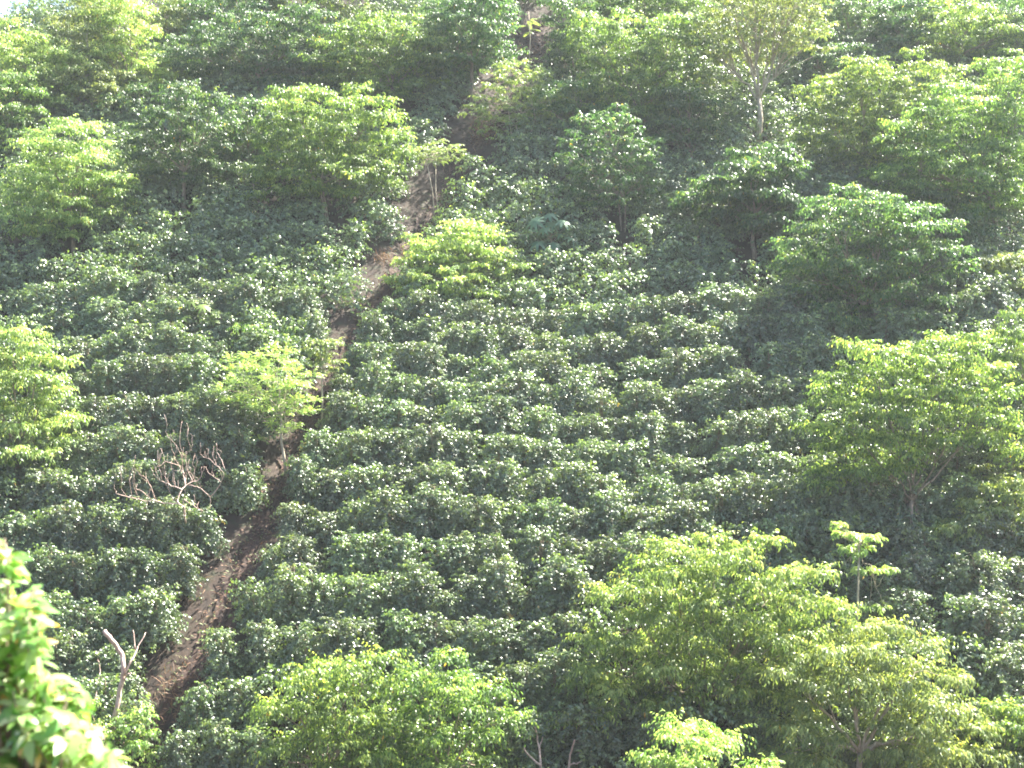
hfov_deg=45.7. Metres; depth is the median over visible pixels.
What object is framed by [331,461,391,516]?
coffee bush
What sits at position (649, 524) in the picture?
coffee bush
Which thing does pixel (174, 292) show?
coffee bush
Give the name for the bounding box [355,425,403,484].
coffee bush
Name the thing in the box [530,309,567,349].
coffee bush
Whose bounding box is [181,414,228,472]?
coffee bush
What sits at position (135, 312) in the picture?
coffee bush
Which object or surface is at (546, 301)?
leafy shrub
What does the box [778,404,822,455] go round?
coffee bush
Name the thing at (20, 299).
coffee bush
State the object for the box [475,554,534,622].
coffee bush
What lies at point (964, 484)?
coffee bush
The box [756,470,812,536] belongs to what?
coffee bush
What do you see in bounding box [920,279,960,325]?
coffee bush
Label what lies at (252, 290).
coffee bush
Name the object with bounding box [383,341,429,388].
coffee bush
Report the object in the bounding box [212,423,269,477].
coffee bush
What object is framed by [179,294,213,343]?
coffee bush
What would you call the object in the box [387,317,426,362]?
coffee bush
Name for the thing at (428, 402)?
coffee bush
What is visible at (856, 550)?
sapling
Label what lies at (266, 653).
coffee bush
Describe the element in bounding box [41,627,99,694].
coffee bush
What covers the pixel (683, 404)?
coffee bush
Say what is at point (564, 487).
coffee bush
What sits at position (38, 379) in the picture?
shade tree
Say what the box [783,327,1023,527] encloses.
shade tree
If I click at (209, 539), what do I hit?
coffee bush
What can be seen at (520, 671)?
coffee bush
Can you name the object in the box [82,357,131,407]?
coffee bush
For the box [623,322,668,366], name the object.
coffee bush
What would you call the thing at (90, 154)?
shade tree
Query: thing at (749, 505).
coffee bush
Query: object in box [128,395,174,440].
coffee bush
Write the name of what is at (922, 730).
shade tree
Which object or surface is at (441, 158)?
sapling
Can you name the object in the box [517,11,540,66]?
sapling
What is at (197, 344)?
coffee bush
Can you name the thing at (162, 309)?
coffee bush
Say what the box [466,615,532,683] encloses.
coffee bush
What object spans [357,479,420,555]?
coffee bush
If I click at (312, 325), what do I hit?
coffee bush
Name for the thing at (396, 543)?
coffee bush
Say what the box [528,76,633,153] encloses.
forest tree
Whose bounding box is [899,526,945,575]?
coffee bush
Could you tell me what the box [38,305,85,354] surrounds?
coffee bush
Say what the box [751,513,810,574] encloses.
coffee bush
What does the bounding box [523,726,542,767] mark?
dead sapling
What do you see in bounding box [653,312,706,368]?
coffee bush
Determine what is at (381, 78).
shade tree
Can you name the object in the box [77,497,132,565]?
coffee bush
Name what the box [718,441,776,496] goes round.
coffee bush
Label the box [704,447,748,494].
coffee bush
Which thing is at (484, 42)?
shade tree
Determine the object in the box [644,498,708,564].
coffee bush
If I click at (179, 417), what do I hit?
coffee bush
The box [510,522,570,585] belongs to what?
coffee bush
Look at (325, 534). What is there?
coffee bush
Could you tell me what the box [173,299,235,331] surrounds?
broad leaved plant
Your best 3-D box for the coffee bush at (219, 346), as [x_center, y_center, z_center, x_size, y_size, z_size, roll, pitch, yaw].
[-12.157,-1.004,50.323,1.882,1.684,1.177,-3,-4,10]
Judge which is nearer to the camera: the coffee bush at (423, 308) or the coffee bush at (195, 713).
the coffee bush at (195, 713)
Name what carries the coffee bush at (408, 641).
on the hill
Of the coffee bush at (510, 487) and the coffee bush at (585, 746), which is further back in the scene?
the coffee bush at (510, 487)
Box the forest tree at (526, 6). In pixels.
[478,0,588,24]
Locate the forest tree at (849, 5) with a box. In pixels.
[803,0,905,43]
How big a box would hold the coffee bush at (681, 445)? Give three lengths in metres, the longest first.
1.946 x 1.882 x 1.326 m
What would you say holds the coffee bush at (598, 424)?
on the hill
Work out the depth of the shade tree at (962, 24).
67.60 m
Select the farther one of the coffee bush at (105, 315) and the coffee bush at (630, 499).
the coffee bush at (105, 315)
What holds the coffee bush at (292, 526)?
on the hill
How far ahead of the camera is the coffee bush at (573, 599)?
40.66 m
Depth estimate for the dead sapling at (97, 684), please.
38.08 m
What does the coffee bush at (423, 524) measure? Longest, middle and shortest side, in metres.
2.676 x 2.494 x 1.665 m
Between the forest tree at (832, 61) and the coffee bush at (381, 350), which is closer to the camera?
the coffee bush at (381, 350)
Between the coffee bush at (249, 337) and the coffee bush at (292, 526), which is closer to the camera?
the coffee bush at (292, 526)
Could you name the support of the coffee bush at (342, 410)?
on the hill
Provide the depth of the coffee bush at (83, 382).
48.40 m
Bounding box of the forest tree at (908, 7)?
[854,0,949,61]
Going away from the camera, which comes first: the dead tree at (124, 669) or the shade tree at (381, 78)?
the dead tree at (124, 669)
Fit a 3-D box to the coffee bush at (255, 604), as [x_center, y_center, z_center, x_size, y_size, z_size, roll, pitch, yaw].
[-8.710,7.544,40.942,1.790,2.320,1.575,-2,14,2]
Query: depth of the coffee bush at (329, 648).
39.26 m
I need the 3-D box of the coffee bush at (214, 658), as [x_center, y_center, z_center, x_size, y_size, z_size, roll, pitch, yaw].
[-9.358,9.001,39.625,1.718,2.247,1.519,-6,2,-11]
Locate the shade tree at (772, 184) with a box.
[666,142,814,258]
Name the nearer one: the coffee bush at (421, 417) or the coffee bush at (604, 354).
the coffee bush at (421, 417)
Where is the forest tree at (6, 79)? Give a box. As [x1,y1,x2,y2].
[0,68,64,162]
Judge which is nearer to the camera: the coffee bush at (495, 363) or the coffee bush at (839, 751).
the coffee bush at (839, 751)
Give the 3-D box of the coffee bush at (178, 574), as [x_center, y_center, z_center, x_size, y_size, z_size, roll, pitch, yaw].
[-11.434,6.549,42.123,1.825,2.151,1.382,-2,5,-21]
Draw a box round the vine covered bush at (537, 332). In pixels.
[510,329,571,350]
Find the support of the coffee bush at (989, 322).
on the hill
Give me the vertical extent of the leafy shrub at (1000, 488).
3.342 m
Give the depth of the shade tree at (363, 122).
57.73 m
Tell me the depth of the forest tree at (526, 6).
73.27 m
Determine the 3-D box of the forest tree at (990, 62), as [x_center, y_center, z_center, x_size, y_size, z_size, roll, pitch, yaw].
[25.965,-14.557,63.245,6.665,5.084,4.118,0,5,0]
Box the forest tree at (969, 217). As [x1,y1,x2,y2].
[883,186,1010,259]
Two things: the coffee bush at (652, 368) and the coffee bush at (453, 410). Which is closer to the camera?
the coffee bush at (453, 410)
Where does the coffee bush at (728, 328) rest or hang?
on the hill
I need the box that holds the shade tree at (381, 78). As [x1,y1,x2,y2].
[297,8,457,113]
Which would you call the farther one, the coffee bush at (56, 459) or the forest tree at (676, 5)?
the forest tree at (676, 5)
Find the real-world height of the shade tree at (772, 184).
5.686 m
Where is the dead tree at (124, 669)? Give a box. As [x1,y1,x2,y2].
[102,630,145,748]
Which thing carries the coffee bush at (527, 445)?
on the hill
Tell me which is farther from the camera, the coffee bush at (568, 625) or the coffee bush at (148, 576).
the coffee bush at (148, 576)
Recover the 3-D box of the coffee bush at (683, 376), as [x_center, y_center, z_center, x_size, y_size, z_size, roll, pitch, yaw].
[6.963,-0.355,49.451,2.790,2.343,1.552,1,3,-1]
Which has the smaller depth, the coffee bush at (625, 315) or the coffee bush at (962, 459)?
the coffee bush at (962, 459)
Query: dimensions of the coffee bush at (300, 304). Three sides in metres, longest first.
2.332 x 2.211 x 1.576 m
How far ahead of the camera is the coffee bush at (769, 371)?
49.47 m
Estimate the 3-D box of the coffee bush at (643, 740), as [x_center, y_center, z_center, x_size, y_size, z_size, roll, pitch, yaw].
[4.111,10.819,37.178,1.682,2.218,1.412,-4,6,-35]
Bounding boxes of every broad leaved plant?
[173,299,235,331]
[522,213,578,268]
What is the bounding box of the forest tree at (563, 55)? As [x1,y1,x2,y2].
[537,0,618,86]
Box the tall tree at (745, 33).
[676,0,840,142]
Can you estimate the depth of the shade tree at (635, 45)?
63.24 m
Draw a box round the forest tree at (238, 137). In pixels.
[206,93,279,184]
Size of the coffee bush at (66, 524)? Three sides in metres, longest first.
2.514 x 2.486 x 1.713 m
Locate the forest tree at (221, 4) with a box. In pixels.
[159,0,278,43]
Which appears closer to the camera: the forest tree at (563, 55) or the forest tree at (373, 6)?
the forest tree at (563, 55)
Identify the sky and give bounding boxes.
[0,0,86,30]
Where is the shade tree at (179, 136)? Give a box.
[117,78,247,213]
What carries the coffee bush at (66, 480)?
on the hill
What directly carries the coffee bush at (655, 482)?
on the hill
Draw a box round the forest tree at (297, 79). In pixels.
[251,41,346,86]
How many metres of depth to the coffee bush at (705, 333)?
50.46 m
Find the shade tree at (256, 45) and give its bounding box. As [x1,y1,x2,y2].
[146,0,354,96]
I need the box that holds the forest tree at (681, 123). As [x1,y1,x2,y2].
[633,80,728,166]
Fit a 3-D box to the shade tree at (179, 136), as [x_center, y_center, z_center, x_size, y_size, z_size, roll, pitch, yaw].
[-15.981,-11.479,59.233,6.562,6.820,4.886,0,5,0]
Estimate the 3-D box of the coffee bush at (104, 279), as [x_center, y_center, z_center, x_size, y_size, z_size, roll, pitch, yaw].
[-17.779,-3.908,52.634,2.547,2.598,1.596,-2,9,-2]
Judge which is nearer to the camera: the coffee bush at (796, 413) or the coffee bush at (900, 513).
the coffee bush at (900, 513)
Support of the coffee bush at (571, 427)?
on the hill
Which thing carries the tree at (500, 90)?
on the hill
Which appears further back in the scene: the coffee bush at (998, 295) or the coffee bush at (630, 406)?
the coffee bush at (998, 295)
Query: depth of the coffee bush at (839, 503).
44.05 m
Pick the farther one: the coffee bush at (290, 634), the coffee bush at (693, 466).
the coffee bush at (693, 466)
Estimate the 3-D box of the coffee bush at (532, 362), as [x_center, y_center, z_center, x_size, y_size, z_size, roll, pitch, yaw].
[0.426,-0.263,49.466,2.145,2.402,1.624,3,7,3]
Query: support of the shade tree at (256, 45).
on the hill
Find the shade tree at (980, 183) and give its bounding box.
[853,54,1023,246]
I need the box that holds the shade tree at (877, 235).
[758,181,983,331]
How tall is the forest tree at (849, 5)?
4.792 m
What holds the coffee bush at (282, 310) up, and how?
on the hill
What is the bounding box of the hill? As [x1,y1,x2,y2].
[0,0,1023,767]
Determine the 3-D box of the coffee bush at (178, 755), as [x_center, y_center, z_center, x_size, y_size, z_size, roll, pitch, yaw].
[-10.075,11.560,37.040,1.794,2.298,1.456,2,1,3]
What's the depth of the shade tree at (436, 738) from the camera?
35.77 m
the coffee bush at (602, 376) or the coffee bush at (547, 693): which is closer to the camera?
the coffee bush at (547, 693)
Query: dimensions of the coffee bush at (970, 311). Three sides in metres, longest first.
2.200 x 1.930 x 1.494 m
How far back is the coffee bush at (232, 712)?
38.22 m
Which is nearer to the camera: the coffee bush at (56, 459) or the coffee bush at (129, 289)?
the coffee bush at (56, 459)
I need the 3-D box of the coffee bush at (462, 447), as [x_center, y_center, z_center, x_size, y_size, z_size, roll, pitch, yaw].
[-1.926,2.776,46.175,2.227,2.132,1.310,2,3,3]
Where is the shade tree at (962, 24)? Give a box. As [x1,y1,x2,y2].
[892,0,1023,76]
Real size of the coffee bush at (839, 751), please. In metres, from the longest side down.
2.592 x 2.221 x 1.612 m
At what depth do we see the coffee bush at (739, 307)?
52.16 m
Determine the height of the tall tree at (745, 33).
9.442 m
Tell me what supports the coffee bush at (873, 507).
on the hill
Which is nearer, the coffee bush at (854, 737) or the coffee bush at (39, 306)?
the coffee bush at (854, 737)
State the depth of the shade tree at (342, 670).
35.58 m
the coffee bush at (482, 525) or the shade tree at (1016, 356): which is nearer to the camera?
the coffee bush at (482, 525)
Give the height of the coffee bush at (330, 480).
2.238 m
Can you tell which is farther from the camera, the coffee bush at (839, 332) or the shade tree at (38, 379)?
the coffee bush at (839, 332)
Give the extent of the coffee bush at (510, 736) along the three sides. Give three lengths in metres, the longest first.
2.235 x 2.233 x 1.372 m
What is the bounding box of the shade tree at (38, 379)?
[0,321,95,492]
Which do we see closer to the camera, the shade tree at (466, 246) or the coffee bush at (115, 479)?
the coffee bush at (115, 479)
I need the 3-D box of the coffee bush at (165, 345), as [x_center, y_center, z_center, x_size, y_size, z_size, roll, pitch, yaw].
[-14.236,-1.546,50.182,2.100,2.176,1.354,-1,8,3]
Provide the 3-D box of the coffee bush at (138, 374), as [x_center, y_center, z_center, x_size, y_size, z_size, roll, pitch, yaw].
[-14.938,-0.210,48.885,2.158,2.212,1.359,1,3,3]
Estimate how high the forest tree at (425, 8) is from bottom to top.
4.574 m
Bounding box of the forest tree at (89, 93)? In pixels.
[0,59,146,120]
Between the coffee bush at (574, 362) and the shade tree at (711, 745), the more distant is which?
the coffee bush at (574, 362)
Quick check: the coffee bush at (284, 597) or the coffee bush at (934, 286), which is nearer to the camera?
the coffee bush at (284, 597)
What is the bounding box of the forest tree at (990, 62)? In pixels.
[950,55,1023,134]
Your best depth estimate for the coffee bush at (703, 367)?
49.30 m
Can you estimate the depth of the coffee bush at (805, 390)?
48.09 m
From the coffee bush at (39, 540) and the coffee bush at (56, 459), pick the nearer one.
the coffee bush at (39, 540)
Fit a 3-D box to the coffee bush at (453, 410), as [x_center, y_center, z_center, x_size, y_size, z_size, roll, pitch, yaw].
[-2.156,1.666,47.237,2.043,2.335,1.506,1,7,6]
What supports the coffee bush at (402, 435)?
on the hill
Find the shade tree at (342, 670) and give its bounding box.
[242,633,422,767]
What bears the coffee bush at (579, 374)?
on the hill
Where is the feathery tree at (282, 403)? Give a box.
[206,341,326,476]
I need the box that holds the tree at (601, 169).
[552,102,668,231]
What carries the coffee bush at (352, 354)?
on the hill
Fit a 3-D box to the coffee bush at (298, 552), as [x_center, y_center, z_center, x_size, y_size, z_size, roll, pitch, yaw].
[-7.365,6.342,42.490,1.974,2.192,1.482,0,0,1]
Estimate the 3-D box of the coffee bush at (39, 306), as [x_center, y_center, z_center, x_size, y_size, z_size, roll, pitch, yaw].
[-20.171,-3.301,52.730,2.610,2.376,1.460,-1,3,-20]
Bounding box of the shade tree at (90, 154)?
[0,113,146,252]
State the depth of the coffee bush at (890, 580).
41.38 m
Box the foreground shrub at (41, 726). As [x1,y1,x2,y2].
[0,538,130,767]
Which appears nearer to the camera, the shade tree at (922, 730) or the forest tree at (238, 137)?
the shade tree at (922, 730)
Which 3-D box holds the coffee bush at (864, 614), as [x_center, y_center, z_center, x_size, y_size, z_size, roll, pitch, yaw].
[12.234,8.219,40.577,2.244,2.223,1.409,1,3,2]
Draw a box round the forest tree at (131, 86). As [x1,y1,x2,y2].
[95,81,163,120]
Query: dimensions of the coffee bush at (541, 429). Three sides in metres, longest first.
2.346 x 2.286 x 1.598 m
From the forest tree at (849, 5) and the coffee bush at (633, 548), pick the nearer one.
the coffee bush at (633, 548)
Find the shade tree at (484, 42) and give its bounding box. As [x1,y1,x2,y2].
[414,0,532,101]
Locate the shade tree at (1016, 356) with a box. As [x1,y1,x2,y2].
[978,305,1023,398]
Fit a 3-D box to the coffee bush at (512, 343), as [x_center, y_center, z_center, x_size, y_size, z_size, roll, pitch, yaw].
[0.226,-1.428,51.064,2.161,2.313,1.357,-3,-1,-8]
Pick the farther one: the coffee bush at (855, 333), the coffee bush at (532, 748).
the coffee bush at (855, 333)
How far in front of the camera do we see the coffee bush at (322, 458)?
46.10 m
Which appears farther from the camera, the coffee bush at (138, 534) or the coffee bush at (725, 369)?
the coffee bush at (725, 369)
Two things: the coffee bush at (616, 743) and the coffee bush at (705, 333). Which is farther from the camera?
the coffee bush at (705, 333)
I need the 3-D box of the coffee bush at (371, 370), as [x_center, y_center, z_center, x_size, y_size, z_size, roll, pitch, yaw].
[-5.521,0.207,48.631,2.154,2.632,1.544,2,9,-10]
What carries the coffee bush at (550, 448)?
on the hill
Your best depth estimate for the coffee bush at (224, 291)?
52.32 m
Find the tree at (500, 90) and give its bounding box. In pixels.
[458,58,576,136]
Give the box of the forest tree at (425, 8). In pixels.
[393,0,476,68]
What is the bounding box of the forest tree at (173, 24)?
[123,0,215,56]
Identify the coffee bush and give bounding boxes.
[0,435,45,491]
[0,509,40,558]
[2,288,38,328]
[10,464,70,523]
[10,542,72,603]
[13,509,73,569]
[16,281,68,332]
[20,433,82,483]
[21,646,58,676]
[32,466,87,522]
[32,587,82,655]
[36,499,101,567]
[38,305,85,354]
[40,394,94,448]
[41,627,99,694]
[45,549,104,612]
[51,277,101,323]
[53,596,112,655]
[58,334,104,382]
[60,431,106,481]
[64,645,133,698]
[65,467,118,527]
[66,371,100,414]
[67,672,132,746]
[68,294,120,346]
[71,264,128,317]
[76,393,113,442]
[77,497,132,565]
[78,543,144,612]
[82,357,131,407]
[85,297,133,342]
[86,329,138,378]
[87,422,144,482]
[90,391,155,443]
[95,460,147,519]
[96,269,150,318]
[96,592,157,657]
[99,641,147,697]
[101,546,180,609]
[109,496,166,554]
[112,319,164,373]
[114,351,163,402]
[114,459,177,516]
[117,300,159,344]
[121,429,169,476]
[125,581,191,653]
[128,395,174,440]
[129,268,167,316]
[145,353,189,406]
[146,294,192,346]
[146,320,190,367]
[147,432,197,475]
[147,494,201,562]
[152,391,204,440]
[152,724,203,767]
[154,282,195,318]
[154,452,211,511]
[154,543,208,602]
[172,352,217,407]
[174,328,219,373]
[174,677,225,744]
[178,505,231,561]
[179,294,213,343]
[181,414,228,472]
[182,277,223,317]
[184,383,229,437]
[193,717,247,767]
[194,311,240,351]
[198,278,245,323]
[198,626,248,689]
[199,465,247,513]
[202,339,235,376]
[205,724,287,767]
[209,676,272,732]
[210,389,266,444]
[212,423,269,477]
[222,271,274,332]
[223,461,272,515]
[225,576,279,638]
[226,323,278,380]
[235,618,291,684]
[252,542,289,592]
[259,562,317,642]
[262,284,309,333]
[270,501,319,552]
[272,618,324,680]
[275,534,327,592]
[280,453,324,508]
[283,284,331,332]
[288,573,344,634]
[297,425,336,479]
[298,310,332,356]
[300,507,349,562]
[304,463,365,524]
[307,611,373,684]
[315,389,359,453]
[316,527,374,593]
[317,571,389,634]
[323,373,361,419]
[325,426,376,482]
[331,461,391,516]
[333,494,384,547]
[334,616,393,676]
[335,342,376,390]
[338,395,387,448]
[339,529,395,587]
[348,357,399,419]
[352,305,396,360]
[352,342,402,389]
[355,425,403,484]
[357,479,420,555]
[357,570,416,632]
[368,397,424,449]
[369,372,423,423]
[370,464,417,518]
[376,295,415,343]
[377,608,429,679]
[378,533,426,591]
[379,427,426,476]
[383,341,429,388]
[384,557,449,637]
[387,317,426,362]
[395,405,448,453]
[395,481,460,554]
[399,422,470,485]
[401,288,444,335]
[403,460,448,515]
[404,610,458,674]
[407,314,452,360]
[407,340,453,392]
[408,374,459,423]
[415,537,475,591]
[418,297,472,341]
[421,585,473,638]
[426,458,472,514]
[428,375,475,422]
[430,397,477,451]
[431,494,475,548]
[432,429,484,482]
[437,320,483,366]
[441,530,484,591]
[442,569,511,626]
[442,614,502,672]
[443,353,484,394]
[451,403,504,452]
[451,494,521,556]
[453,298,493,346]
[460,323,509,374]
[461,377,518,424]
[462,461,508,519]
[465,351,512,396]
[466,432,526,487]
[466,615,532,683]
[468,532,521,581]
[469,706,538,767]
[473,394,530,453]
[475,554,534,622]
[476,457,538,515]
[478,303,518,346]
[485,660,553,724]
[493,323,539,370]
[494,369,544,426]
[497,704,570,767]
[499,497,537,547]
[500,348,546,401]
[501,435,549,486]
[503,307,545,346]
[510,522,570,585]
[511,616,563,676]
[514,497,575,555]
[515,403,566,457]
[516,552,595,634]
[518,383,565,433]
[518,438,569,493]
[518,465,565,521]
[524,331,566,376]
[525,646,587,716]
[528,350,571,399]
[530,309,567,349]
[540,611,605,667]
[542,696,617,767]
[547,459,597,517]
[548,373,599,433]
[548,533,601,591]
[548,563,603,627]
[549,413,587,464]
[550,507,601,553]
[555,302,612,350]
[556,364,599,408]
[558,437,607,495]
[559,334,600,377]
[568,411,617,460]
[571,471,627,519]
[574,331,621,379]
[574,363,621,408]
[576,533,629,587]
[578,387,623,437]
[579,486,636,557]
[583,299,625,348]
[584,438,632,491]
[591,703,650,767]
[599,438,655,497]
[600,415,646,460]
[603,485,656,533]
[603,530,662,596]
[604,336,645,381]
[607,293,652,346]
[610,378,662,433]
[612,355,650,404]
[612,500,673,566]
[621,704,675,767]
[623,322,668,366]
[626,355,681,398]
[626,410,674,467]
[633,385,680,438]
[634,470,680,525]
[635,295,681,340]
[635,450,689,501]
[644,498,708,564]
[652,347,707,401]
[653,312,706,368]
[660,420,703,463]
[661,290,707,339]
[662,384,711,433]
[662,482,719,535]
[665,454,713,499]
[677,319,728,368]
[681,343,740,396]
[688,281,741,332]
[688,378,740,429]
[689,415,742,469]
[691,472,755,534]
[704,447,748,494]
[707,346,749,389]
[708,311,749,361]
[716,367,768,426]
[717,410,765,461]
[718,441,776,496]
[718,469,776,536]
[718,617,775,684]
[719,284,759,332]
[730,704,790,766]
[732,313,778,359]
[743,286,785,334]
[744,407,805,459]
[747,341,793,389]
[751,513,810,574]
[756,375,803,420]
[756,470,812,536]
[759,451,805,496]
[766,311,807,361]
[767,273,820,334]
[771,341,811,386]
[771,507,830,567]
[776,474,838,533]
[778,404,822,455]
[785,369,833,420]
[786,310,828,361]
[791,281,844,329]
[794,331,844,393]
[796,451,834,495]
[799,724,863,767]
[807,300,854,356]
[811,511,863,573]
[812,463,873,525]
[828,561,878,614]
[829,720,900,767]
[838,320,876,356]
[847,474,898,530]
[851,596,904,660]
[863,304,919,354]
[863,558,922,614]
[869,289,908,328]
[870,517,927,569]
[873,475,931,536]
[881,585,941,655]
[895,549,940,608]
[897,304,935,354]
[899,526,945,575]
[900,284,944,329]
[901,435,971,497]
[913,481,958,533]
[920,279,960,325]
[925,562,977,616]
[926,519,981,569]
[928,592,993,659]
[930,445,986,497]
[932,468,987,531]
[939,549,1023,619]
[940,585,1023,663]
[949,283,994,333]
[950,504,1023,570]
[966,270,1019,333]
[968,638,1023,713]
[972,319,1006,353]
[983,555,1023,614]
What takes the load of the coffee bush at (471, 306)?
on the hill
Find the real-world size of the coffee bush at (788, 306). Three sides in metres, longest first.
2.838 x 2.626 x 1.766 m
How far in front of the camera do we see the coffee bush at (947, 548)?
42.97 m
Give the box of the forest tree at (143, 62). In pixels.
[71,0,183,100]
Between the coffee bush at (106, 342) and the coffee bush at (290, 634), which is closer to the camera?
the coffee bush at (290, 634)
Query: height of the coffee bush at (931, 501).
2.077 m
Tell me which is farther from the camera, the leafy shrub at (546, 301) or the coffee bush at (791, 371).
the leafy shrub at (546, 301)
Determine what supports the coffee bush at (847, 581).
on the hill
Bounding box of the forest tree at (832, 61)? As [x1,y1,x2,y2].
[781,21,873,75]
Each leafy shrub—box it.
[76,697,172,767]
[220,319,305,362]
[512,282,567,308]
[915,476,1023,556]
[923,694,1023,767]
[964,250,1023,297]
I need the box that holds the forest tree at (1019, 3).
[974,0,1023,60]
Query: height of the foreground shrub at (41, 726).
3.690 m
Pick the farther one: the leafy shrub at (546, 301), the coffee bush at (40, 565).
the leafy shrub at (546, 301)
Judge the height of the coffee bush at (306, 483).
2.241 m
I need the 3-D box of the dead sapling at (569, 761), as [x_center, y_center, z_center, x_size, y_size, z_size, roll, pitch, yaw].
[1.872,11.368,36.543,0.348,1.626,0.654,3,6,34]
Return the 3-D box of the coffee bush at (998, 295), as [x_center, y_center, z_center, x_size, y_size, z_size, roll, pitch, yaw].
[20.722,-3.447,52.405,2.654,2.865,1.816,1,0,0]
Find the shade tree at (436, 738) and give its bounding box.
[346,645,543,767]
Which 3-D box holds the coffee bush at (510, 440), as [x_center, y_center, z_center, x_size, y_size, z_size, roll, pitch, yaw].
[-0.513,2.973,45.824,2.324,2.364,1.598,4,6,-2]
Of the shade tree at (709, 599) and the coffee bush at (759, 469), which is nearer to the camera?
the shade tree at (709, 599)
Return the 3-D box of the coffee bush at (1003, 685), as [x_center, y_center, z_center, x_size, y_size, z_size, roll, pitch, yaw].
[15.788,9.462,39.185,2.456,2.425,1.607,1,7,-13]
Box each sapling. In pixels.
[91,660,100,716]
[300,337,351,426]
[409,138,465,222]
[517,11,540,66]
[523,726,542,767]
[545,22,554,63]
[567,739,581,767]
[820,521,900,661]
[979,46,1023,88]
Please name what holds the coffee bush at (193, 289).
on the hill
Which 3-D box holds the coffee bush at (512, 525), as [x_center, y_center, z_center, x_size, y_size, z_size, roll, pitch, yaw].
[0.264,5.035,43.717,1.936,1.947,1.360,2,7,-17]
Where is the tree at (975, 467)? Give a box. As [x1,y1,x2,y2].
[958,423,1023,488]
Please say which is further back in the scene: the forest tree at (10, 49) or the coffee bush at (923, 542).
the forest tree at (10, 49)
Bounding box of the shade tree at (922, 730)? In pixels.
[747,614,1023,767]
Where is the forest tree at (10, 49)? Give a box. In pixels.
[0,15,113,117]
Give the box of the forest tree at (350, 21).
[297,16,400,87]
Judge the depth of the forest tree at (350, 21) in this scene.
67.28 m
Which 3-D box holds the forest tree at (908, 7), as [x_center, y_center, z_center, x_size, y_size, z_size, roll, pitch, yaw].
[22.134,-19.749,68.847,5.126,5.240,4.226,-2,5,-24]
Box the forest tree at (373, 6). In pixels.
[239,0,390,21]
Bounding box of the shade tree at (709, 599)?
[540,526,870,746]
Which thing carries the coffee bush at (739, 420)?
on the hill
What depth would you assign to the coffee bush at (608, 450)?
45.57 m
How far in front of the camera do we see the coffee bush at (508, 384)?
48.15 m
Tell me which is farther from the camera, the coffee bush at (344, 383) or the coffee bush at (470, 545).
the coffee bush at (344, 383)
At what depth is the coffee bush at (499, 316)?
51.82 m
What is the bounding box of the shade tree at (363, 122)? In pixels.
[232,79,417,220]
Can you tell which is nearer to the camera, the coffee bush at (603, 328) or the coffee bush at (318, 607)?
the coffee bush at (318, 607)
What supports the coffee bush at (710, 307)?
on the hill
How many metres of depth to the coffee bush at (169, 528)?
43.16 m
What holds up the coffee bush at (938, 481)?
on the hill
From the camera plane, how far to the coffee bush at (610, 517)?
43.33 m
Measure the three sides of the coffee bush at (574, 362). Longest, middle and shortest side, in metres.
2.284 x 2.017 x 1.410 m
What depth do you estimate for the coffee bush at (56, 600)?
40.39 m
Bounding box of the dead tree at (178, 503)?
[114,415,224,522]
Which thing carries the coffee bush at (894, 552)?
on the hill
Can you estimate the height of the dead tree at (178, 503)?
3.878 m
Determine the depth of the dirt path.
46.94 m
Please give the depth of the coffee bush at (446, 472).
44.63 m
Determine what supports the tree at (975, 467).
on the hill
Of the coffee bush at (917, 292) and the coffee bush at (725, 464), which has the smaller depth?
the coffee bush at (725, 464)
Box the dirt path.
[137,19,566,767]
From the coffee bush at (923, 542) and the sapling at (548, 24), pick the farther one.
the sapling at (548, 24)
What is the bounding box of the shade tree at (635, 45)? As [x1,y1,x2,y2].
[557,4,718,129]
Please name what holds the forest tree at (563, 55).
on the hill
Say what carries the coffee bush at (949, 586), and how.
on the hill
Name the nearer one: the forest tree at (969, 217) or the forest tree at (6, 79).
the forest tree at (969, 217)
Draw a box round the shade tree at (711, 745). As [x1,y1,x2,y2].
[623,708,785,767]
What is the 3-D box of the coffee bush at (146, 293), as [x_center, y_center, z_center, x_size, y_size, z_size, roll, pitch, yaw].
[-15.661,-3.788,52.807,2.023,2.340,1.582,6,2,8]
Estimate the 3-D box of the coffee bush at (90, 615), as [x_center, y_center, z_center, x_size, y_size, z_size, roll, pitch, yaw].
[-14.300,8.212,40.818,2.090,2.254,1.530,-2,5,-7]
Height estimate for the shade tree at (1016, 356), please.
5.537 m
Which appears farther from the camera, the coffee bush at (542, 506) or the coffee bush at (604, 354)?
the coffee bush at (604, 354)
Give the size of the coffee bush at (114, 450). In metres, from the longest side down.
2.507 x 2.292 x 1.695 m
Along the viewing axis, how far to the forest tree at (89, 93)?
64.25 m
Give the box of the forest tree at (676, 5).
[572,0,721,27]
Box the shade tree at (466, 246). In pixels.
[378,218,535,299]
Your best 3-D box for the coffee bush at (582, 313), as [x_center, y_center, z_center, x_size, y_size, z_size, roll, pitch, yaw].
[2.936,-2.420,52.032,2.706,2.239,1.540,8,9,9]
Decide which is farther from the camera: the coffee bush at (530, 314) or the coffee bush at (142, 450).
the coffee bush at (530, 314)
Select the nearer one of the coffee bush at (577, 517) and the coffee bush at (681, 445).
the coffee bush at (577, 517)
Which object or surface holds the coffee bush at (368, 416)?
on the hill
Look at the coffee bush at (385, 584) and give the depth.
41.07 m
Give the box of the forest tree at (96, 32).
[34,0,138,87]
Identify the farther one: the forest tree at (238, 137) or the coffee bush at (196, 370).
the forest tree at (238, 137)
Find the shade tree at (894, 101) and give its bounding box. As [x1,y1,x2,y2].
[783,45,975,184]
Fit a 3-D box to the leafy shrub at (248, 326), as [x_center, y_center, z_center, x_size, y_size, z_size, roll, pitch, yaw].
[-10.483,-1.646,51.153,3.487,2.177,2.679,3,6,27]

